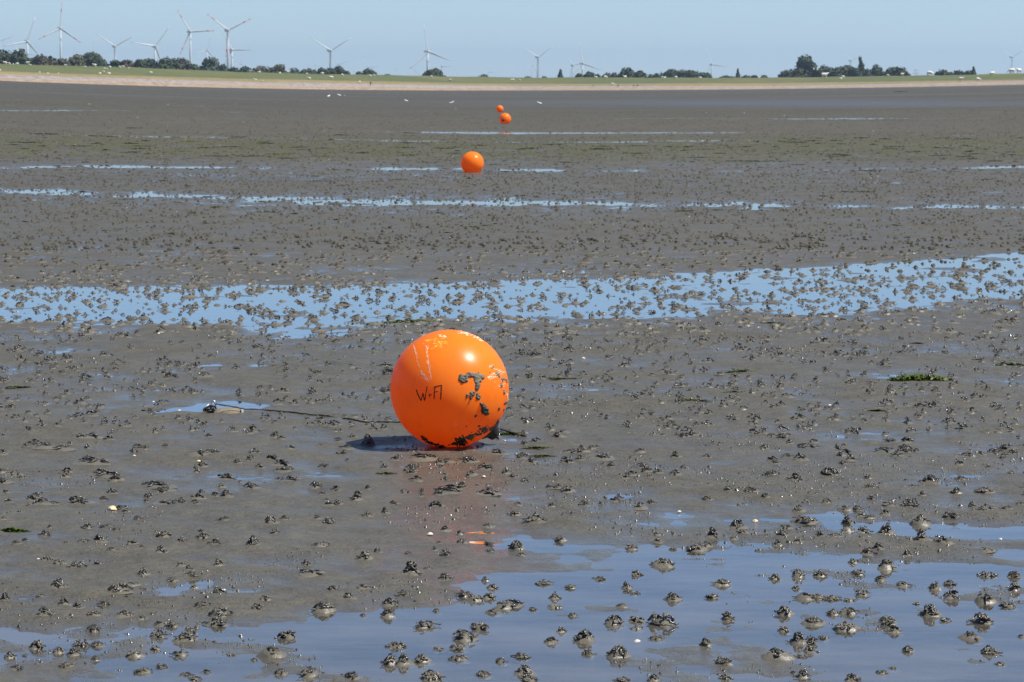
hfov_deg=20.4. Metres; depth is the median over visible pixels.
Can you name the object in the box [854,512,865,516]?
worm cast
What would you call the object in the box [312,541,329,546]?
worm cast
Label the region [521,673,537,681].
worm cast
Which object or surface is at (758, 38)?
sky
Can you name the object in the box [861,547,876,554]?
worm cast
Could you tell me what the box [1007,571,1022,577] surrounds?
worm cast
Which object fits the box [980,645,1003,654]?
worm cast
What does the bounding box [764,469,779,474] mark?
worm cast
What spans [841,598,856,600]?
worm cast
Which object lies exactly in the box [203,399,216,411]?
mooring shackle
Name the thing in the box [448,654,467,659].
worm cast
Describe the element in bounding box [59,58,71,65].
tree
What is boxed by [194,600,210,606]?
worm cast
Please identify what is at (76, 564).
worm cast
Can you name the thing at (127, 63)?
tree
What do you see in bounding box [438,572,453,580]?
worm cast
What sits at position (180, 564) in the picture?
worm cast
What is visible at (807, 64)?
tree
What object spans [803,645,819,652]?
worm cast
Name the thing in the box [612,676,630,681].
worm cast
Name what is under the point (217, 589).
worm cast
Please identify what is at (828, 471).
worm cast
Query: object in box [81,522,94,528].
worm cast
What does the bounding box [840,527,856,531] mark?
worm cast
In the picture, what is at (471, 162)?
buoy
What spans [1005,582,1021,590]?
worm cast
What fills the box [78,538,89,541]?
worm cast
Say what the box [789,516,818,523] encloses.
worm cast
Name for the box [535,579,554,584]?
worm cast
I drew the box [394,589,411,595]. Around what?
worm cast
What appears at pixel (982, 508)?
worm cast
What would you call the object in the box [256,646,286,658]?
worm cast
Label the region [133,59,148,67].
tree
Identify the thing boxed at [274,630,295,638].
worm cast
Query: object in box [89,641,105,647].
worm cast
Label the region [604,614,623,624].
worm cast
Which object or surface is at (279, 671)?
worm cast
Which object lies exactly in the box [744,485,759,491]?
worm cast
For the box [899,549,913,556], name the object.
worm cast
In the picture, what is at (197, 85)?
stone foot
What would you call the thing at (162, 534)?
worm cast
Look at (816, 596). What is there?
worm cast
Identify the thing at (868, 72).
tree
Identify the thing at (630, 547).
worm cast
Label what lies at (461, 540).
worm cast
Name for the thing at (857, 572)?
worm cast
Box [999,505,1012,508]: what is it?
worm cast
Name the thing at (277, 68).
tree
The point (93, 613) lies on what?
worm cast
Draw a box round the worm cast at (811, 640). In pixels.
[806,635,818,643]
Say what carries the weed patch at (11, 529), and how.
on the mudflat
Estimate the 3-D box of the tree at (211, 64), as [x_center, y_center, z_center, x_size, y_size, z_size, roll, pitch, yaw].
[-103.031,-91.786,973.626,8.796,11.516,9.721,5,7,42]
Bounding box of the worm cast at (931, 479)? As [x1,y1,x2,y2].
[917,474,940,484]
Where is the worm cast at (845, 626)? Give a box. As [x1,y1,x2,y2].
[831,621,861,631]
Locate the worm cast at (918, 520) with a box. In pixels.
[909,514,930,525]
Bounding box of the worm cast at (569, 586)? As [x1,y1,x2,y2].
[564,584,575,588]
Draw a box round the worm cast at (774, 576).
[768,573,781,579]
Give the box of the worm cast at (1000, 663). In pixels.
[994,661,1005,664]
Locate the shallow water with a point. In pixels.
(336, 642)
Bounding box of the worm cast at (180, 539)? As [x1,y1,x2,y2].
[177,536,186,541]
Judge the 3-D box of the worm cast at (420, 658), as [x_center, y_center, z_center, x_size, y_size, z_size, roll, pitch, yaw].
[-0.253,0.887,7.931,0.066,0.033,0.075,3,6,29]
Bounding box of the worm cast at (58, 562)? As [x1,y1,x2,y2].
[54,559,66,564]
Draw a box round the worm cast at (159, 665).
[156,663,168,667]
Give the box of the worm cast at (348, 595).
[342,592,357,598]
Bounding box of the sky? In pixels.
[0,0,1023,77]
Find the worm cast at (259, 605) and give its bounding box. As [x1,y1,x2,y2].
[251,602,263,608]
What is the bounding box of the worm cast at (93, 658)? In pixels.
[91,655,99,660]
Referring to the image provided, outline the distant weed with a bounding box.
[4,91,1021,233]
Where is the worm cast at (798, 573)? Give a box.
[792,568,806,577]
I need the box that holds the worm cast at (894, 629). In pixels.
[884,625,902,632]
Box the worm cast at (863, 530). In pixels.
[856,526,873,532]
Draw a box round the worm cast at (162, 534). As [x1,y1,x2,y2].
[155,531,171,537]
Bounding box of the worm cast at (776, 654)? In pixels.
[760,647,795,659]
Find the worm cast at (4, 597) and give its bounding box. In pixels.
[0,591,10,600]
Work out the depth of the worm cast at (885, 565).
9.44 m
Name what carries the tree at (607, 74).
on the farmland
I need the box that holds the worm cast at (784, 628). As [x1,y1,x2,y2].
[778,625,789,631]
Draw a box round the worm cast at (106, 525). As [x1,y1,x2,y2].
[99,523,114,527]
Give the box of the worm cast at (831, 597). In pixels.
[819,594,841,600]
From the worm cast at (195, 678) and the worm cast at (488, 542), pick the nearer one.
the worm cast at (195, 678)
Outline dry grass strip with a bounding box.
[0,71,1023,85]
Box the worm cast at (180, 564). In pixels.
[173,561,185,566]
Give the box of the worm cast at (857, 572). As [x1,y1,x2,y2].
[851,569,864,574]
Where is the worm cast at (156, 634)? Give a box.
[149,629,167,637]
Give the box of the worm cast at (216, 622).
[202,616,227,626]
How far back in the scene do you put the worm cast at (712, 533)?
10.07 m
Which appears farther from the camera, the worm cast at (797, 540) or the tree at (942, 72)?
the tree at (942, 72)
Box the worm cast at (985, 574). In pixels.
[977,570,997,576]
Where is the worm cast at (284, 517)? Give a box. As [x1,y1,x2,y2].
[279,514,290,519]
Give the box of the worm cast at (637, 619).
[628,616,644,622]
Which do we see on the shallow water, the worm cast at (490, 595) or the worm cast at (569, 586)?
the worm cast at (490, 595)
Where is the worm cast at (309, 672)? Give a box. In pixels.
[295,666,318,677]
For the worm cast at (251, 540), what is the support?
on the mudflat
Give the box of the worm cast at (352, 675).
[344,671,360,679]
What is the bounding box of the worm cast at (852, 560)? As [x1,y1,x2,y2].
[847,558,857,562]
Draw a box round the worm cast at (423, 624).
[413,620,441,628]
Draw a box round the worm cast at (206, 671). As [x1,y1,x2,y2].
[200,669,210,672]
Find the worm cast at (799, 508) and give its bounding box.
[790,504,806,511]
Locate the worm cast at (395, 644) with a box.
[385,640,406,647]
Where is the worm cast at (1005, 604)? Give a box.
[998,601,1015,607]
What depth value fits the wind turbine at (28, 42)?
4530.59 m
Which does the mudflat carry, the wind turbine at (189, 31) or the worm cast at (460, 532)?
the worm cast at (460, 532)
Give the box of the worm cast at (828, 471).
[818,467,840,475]
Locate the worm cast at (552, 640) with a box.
[544,636,558,643]
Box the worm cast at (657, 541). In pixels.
[651,538,663,543]
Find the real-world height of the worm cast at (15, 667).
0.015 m
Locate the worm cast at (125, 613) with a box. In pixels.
[114,609,133,618]
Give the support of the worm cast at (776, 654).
on the mudflat
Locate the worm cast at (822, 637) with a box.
[817,635,828,638]
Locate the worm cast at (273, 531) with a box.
[270,529,279,533]
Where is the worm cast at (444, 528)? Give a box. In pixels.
[439,525,451,531]
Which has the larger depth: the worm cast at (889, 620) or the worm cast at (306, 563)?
the worm cast at (306, 563)
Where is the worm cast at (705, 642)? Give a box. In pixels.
[699,637,712,645]
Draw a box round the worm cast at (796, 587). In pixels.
[791,585,800,589]
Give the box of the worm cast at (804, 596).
[792,592,815,599]
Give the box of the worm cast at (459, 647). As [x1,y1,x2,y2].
[449,643,464,650]
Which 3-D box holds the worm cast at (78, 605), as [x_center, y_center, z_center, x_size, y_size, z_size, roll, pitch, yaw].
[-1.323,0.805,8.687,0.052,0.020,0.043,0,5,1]
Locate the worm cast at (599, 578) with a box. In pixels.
[592,576,605,580]
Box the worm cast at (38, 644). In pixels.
[29,639,45,649]
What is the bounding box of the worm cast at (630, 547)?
[625,544,637,549]
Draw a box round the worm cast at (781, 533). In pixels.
[776,529,787,535]
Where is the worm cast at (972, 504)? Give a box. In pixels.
[967,500,976,506]
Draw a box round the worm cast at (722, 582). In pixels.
[711,578,730,585]
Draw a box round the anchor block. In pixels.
[201,408,243,413]
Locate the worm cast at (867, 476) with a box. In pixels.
[863,474,872,478]
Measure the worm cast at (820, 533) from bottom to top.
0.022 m
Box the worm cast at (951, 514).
[941,511,958,518]
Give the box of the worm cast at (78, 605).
[70,602,85,608]
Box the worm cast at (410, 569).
[400,560,424,575]
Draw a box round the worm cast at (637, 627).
[629,625,642,629]
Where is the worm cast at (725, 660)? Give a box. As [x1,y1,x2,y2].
[713,655,732,665]
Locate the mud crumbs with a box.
[0,273,1023,681]
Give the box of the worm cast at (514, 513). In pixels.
[507,510,521,515]
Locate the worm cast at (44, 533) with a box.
[38,529,51,535]
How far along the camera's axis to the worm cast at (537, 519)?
10.38 m
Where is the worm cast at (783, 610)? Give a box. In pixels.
[774,605,794,614]
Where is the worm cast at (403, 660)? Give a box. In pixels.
[395,653,413,665]
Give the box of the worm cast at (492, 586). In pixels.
[486,584,498,588]
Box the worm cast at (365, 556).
[356,550,372,559]
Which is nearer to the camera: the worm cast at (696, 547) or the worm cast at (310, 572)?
the worm cast at (310, 572)
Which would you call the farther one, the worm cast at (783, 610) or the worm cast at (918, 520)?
the worm cast at (918, 520)
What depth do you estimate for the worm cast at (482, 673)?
7.74 m
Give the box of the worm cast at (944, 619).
[940,617,951,621]
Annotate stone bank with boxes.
[0,74,1023,88]
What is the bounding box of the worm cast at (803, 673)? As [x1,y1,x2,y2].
[793,668,810,677]
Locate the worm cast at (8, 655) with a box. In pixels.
[4,651,17,658]
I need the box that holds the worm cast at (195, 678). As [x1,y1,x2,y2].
[188,676,201,680]
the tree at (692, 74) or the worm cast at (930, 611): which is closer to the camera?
the worm cast at (930, 611)
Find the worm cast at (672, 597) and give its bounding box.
[663,592,681,600]
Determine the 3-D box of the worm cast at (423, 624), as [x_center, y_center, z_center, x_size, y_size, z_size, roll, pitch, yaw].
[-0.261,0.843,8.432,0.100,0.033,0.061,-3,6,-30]
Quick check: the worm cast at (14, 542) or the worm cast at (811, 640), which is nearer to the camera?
the worm cast at (811, 640)
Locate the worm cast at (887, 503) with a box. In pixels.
[880,500,896,506]
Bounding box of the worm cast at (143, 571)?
[136,567,150,575]
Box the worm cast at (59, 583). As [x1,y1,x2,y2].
[45,577,68,588]
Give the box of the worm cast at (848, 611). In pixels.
[839,607,859,614]
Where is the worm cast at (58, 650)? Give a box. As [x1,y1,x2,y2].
[52,646,64,653]
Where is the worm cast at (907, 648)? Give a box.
[902,645,914,651]
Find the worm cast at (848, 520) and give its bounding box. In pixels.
[840,515,853,523]
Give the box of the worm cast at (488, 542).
[483,540,493,544]
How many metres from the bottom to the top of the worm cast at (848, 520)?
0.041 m
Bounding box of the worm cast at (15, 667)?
[9,664,23,670]
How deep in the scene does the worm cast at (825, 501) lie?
10.88 m
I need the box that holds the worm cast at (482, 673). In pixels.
[476,670,490,675]
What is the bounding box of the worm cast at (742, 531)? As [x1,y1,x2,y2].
[737,529,747,532]
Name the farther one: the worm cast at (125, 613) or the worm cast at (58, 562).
the worm cast at (58, 562)
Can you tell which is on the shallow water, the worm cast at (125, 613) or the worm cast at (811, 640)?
the worm cast at (811, 640)
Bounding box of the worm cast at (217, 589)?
[210,586,226,592]
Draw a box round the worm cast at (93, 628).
[85,624,100,632]
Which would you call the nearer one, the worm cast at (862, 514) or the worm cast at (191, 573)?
the worm cast at (191, 573)
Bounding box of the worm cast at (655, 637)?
[648,635,664,639]
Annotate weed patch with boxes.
[0,526,28,532]
[4,385,31,388]
[376,472,395,473]
[381,319,438,322]
[500,431,522,434]
[521,446,549,448]
[532,454,556,456]
[547,377,580,379]
[676,398,714,400]
[724,369,755,372]
[866,409,885,410]
[886,373,952,380]
[995,362,1023,365]
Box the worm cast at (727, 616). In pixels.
[721,611,734,620]
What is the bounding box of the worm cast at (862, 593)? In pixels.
[855,589,870,595]
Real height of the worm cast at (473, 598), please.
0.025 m
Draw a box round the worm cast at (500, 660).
[496,657,507,662]
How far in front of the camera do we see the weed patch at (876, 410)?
13.92 m
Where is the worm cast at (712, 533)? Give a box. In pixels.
[705,526,718,538]
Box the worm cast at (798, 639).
[785,631,806,643]
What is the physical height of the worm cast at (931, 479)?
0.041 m
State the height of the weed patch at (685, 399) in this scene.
0.009 m
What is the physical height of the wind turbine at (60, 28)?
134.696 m
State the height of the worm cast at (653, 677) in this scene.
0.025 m
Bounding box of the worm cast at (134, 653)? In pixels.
[125,650,144,657]
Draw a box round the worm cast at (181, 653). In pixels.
[169,649,189,656]
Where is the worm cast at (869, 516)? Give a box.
[865,513,875,518]
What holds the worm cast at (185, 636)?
on the mudflat
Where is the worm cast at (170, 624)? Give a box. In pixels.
[165,620,177,626]
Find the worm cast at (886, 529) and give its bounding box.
[875,522,896,534]
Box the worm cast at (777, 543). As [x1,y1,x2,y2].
[772,539,782,545]
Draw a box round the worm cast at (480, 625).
[469,621,488,629]
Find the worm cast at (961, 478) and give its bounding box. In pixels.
[954,475,966,479]
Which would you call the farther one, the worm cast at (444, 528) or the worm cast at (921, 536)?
the worm cast at (444, 528)
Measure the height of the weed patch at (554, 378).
0.010 m
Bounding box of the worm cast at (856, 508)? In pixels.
[852,505,863,510]
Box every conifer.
[557,69,563,76]
[969,66,976,74]
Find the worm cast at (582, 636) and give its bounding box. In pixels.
[573,628,595,641]
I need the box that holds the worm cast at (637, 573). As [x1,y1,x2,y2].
[632,570,643,575]
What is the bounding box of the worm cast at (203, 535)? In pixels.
[195,531,208,538]
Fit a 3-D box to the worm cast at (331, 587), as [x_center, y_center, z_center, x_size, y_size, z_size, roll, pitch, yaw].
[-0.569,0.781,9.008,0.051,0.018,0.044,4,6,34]
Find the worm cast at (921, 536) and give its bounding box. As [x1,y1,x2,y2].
[912,528,932,540]
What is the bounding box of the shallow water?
[0,110,1023,681]
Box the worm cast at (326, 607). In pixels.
[311,601,335,612]
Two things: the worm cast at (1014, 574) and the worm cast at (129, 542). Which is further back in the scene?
the worm cast at (129, 542)
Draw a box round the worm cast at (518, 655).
[510,652,531,658]
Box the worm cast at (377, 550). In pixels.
[374,547,382,553]
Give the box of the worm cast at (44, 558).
[41,554,53,560]
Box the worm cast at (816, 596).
[812,593,825,599]
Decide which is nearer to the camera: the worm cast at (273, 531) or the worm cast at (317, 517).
the worm cast at (273, 531)
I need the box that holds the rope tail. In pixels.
[498,427,526,436]
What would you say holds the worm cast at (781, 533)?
on the mudflat
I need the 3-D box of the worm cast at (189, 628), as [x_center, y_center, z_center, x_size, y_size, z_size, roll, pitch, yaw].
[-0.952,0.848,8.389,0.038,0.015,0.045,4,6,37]
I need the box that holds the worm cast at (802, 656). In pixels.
[793,654,807,657]
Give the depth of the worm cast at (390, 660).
7.89 m
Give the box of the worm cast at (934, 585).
[927,581,942,589]
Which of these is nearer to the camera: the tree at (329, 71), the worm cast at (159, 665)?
the worm cast at (159, 665)
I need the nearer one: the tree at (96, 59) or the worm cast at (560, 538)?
the worm cast at (560, 538)
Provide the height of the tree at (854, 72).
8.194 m
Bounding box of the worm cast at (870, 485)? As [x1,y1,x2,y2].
[862,482,878,487]
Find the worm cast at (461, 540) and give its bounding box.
[456,538,468,543]
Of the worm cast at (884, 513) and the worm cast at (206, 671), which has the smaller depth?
the worm cast at (206, 671)
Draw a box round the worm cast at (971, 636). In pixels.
[957,630,982,640]
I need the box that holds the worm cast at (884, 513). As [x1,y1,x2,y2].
[878,510,890,515]
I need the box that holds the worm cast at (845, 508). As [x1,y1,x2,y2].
[837,505,851,510]
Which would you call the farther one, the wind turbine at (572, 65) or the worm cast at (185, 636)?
the wind turbine at (572, 65)
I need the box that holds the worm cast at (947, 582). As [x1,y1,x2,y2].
[944,579,956,584]
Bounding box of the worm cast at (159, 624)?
[152,621,164,626]
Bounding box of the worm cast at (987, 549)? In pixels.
[979,546,995,552]
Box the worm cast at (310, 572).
[298,569,325,576]
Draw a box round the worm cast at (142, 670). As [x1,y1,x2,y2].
[133,666,152,673]
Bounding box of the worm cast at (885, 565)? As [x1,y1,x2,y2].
[877,558,897,569]
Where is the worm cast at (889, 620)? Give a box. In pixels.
[878,614,897,624]
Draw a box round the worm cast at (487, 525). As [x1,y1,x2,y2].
[481,523,495,528]
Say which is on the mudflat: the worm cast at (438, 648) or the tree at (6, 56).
the worm cast at (438, 648)
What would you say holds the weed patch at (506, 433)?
on the mudflat
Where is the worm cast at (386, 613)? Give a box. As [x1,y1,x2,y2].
[380,608,395,617]
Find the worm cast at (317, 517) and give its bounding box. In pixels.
[312,514,322,519]
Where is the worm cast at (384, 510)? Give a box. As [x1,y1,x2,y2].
[381,507,389,513]
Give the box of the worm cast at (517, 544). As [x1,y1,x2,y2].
[507,540,524,549]
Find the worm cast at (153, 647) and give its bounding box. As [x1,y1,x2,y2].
[150,645,160,649]
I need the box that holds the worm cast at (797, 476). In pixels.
[786,471,802,479]
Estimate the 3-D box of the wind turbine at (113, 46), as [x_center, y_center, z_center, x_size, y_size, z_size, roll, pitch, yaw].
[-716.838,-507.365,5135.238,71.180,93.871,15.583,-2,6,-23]
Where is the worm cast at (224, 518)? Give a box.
[216,516,228,520]
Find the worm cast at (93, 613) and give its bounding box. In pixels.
[86,609,100,615]
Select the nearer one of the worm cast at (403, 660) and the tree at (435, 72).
the worm cast at (403, 660)
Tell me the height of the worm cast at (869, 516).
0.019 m
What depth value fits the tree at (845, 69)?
1041.56 m
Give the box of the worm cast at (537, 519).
[521,514,547,523]
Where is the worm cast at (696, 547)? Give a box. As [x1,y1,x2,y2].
[684,543,708,551]
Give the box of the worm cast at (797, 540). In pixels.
[793,538,803,543]
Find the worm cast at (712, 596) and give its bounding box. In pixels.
[705,593,718,598]
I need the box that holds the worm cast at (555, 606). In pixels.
[547,604,563,608]
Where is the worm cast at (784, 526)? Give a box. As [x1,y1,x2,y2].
[778,524,793,528]
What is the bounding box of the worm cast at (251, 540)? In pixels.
[243,535,260,544]
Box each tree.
[0,49,4,61]
[0,50,10,63]
[7,49,31,64]
[31,54,59,64]
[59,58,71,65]
[68,54,85,65]
[81,51,108,65]
[107,60,119,66]
[117,59,134,66]
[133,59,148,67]
[143,58,155,67]
[153,56,182,68]
[177,57,193,69]
[190,64,198,69]
[199,56,220,70]
[218,64,229,71]
[229,67,238,71]
[236,66,251,71]
[252,65,269,72]
[266,64,286,72]
[289,68,299,73]
[300,68,315,73]
[316,67,324,73]
[322,67,337,73]
[333,66,346,73]
[362,68,377,74]
[422,67,446,76]
[583,71,594,76]
[602,72,613,76]
[617,67,634,76]
[632,70,646,77]
[654,72,665,77]
[663,68,677,76]
[673,69,688,76]
[684,70,700,77]
[698,72,712,77]
[719,75,735,77]
[778,69,793,76]
[790,67,806,76]
[793,54,817,76]
[809,68,825,76]
[826,67,844,76]
[840,65,852,75]
[845,67,862,76]
[857,56,864,75]
[864,68,873,75]
[871,64,881,75]
[876,71,885,75]
[880,66,907,75]
[898,70,910,75]
[934,69,948,74]
[954,70,965,74]
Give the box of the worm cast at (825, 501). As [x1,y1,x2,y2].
[821,498,832,503]
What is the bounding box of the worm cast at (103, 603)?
[97,599,110,606]
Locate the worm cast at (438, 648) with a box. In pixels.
[433,647,444,650]
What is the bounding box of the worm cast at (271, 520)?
[262,515,279,523]
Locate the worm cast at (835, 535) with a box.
[827,532,843,536]
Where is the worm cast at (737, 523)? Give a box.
[728,518,748,528]
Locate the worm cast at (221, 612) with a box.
[208,606,232,617]
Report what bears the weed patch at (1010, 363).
on the mudflat
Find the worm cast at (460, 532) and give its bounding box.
[456,530,464,534]
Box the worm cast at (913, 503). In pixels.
[900,497,918,506]
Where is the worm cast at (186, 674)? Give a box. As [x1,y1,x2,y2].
[179,672,194,675]
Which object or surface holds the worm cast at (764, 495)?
on the mudflat
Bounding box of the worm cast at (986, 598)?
[974,593,997,603]
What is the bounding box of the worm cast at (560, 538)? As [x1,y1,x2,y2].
[554,535,567,541]
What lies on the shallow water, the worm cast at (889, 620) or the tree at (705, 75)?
the worm cast at (889, 620)
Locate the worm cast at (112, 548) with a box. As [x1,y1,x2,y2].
[105,546,117,550]
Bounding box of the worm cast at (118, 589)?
[108,582,133,593]
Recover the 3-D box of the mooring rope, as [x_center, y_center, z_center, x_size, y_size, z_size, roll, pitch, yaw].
[-0.806,0.350,13.630,1.308,0.063,0.212,2,6,26]
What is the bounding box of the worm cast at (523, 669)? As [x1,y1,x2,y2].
[514,664,535,674]
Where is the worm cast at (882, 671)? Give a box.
[876,670,887,673]
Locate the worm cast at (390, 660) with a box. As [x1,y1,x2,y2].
[380,653,396,664]
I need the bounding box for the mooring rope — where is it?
[216,403,400,422]
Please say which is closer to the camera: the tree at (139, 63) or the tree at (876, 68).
the tree at (139, 63)
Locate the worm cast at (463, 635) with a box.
[452,629,478,641]
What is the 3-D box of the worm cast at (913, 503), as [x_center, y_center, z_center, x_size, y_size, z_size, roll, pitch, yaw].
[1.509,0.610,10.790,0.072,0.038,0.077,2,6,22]
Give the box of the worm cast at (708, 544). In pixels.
[698,540,713,547]
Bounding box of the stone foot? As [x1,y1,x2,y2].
[0,78,1023,89]
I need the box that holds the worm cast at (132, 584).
[127,582,141,586]
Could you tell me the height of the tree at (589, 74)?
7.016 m
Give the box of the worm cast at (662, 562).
[649,557,675,567]
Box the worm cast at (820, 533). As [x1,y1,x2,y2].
[814,531,824,535]
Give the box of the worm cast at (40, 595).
[35,593,45,597]
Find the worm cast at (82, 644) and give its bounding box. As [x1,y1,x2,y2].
[72,638,89,646]
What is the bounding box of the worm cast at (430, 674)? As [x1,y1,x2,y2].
[419,669,446,680]
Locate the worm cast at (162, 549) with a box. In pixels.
[153,544,168,552]
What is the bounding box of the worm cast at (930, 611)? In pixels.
[918,604,942,616]
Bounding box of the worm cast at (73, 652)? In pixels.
[66,647,83,656]
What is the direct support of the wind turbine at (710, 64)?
on the farmland
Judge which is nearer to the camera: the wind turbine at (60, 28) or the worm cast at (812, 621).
the worm cast at (812, 621)
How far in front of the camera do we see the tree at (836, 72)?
1027.61 m
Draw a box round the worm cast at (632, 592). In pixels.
[622,590,640,593]
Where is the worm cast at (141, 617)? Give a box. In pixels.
[136,615,148,619]
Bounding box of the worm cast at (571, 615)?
[568,612,577,616]
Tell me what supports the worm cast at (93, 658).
on the mudflat
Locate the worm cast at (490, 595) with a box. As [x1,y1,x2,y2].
[482,592,495,598]
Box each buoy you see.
[390,330,508,446]
[461,152,483,172]
[496,105,502,111]
[499,113,510,123]
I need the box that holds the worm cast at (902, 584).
[896,581,912,587]
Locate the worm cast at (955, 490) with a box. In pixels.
[949,487,962,493]
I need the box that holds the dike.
[0,64,1023,83]
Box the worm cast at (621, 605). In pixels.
[616,603,627,607]
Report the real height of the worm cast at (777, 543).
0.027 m
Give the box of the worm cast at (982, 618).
[966,612,993,623]
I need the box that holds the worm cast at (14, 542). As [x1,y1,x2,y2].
[7,540,22,544]
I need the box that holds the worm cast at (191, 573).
[185,570,198,575]
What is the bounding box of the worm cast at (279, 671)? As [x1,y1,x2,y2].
[273,668,288,674]
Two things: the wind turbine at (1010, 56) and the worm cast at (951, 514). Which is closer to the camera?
the worm cast at (951, 514)
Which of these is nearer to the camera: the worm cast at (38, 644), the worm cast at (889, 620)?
the worm cast at (38, 644)
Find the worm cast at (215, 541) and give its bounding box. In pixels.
[207,538,220,544]
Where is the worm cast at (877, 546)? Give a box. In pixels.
[872,541,884,549]
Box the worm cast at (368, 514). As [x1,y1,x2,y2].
[362,511,372,516]
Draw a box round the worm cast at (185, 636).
[172,631,198,641]
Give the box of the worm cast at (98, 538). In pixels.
[91,534,108,542]
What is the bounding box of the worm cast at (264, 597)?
[259,594,270,600]
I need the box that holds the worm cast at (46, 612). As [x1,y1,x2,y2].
[35,606,54,615]
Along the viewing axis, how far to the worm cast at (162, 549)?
9.69 m
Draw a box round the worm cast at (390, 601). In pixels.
[382,596,398,606]
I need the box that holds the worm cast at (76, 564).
[66,560,87,567]
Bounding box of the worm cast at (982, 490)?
[973,486,994,492]
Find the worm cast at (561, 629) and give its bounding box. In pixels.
[556,626,566,632]
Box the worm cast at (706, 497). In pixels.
[701,495,713,499]
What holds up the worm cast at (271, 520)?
on the mudflat
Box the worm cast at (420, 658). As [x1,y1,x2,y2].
[414,654,431,662]
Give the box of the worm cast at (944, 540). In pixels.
[933,535,954,544]
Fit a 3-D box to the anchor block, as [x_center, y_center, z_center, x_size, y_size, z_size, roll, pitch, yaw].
[-1.420,0.345,13.922,0.221,0.034,0.200,0,5,0]
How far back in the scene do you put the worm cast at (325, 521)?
10.39 m
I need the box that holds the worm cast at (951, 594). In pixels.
[943,589,958,598]
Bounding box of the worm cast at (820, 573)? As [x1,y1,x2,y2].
[813,569,827,576]
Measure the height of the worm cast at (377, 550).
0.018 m
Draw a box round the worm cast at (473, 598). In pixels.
[464,594,483,601]
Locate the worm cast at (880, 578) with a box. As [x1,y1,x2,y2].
[874,575,886,580]
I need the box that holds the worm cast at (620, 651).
[606,645,630,658]
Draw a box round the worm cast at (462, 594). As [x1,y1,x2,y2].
[456,590,470,597]
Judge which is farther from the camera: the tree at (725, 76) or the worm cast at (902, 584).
the tree at (725, 76)
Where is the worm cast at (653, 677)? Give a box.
[646,673,660,681]
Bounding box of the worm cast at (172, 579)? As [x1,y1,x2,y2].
[166,576,177,581]
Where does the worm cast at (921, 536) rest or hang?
on the mudflat
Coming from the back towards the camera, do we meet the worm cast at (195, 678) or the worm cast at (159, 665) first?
the worm cast at (159, 665)
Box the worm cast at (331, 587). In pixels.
[323,585,338,589]
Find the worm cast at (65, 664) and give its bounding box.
[59,661,73,667]
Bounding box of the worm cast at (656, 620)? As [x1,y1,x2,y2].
[646,612,678,626]
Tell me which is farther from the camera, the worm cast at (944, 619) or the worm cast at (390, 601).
the worm cast at (390, 601)
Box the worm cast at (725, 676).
[718,673,733,679]
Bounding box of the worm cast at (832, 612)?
[825,608,839,614]
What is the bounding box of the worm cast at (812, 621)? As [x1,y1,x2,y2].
[800,616,825,625]
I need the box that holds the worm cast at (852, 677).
[844,673,860,681]
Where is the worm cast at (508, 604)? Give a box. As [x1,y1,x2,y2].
[492,599,524,609]
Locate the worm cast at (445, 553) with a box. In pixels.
[439,549,451,555]
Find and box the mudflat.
[0,81,1023,681]
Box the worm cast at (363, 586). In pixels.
[356,584,370,588]
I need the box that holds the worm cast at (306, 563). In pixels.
[301,559,312,565]
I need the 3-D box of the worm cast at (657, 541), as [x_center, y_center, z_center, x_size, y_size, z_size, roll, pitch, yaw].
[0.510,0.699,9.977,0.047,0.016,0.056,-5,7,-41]
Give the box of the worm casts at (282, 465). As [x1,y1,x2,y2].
[0,101,1023,510]
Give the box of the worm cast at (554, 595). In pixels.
[548,591,561,598]
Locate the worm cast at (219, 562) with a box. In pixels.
[211,557,224,565]
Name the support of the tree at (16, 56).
on the farmland
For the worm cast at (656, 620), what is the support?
on the shallow water
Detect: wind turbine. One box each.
[4,17,39,57]
[39,3,80,59]
[97,34,133,59]
[131,26,169,62]
[177,10,213,63]
[194,35,213,57]
[207,14,250,68]
[221,30,249,67]
[310,37,349,68]
[410,27,450,70]
[523,46,552,77]
[565,55,584,76]
[571,44,599,75]
[707,50,726,75]
[1002,49,1021,72]
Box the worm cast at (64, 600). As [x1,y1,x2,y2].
[58,595,71,604]
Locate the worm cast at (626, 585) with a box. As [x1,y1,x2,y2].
[621,581,632,588]
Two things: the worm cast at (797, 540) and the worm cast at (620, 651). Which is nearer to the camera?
the worm cast at (620, 651)
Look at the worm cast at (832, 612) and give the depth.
8.63 m
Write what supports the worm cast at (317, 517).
on the mudflat
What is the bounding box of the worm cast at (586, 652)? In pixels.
[581,649,596,654]
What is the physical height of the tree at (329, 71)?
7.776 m
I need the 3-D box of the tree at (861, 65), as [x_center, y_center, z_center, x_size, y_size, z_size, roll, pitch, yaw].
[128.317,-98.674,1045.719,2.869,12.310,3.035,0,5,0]
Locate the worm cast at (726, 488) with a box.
[724,486,732,490]
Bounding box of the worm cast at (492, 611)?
[484,608,500,613]
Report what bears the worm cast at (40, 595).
on the mudflat
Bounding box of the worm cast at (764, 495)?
[759,493,770,497]
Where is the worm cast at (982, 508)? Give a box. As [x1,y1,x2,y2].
[975,505,989,509]
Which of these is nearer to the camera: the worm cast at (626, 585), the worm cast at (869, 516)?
the worm cast at (626, 585)
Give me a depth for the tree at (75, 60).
880.76 m
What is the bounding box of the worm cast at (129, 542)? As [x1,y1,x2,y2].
[124,540,138,544]
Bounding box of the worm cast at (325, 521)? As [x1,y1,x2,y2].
[322,517,334,523]
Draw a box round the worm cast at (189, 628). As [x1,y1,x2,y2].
[184,626,194,630]
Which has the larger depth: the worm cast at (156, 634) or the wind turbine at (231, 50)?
the wind turbine at (231, 50)
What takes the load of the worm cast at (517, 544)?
on the shallow water

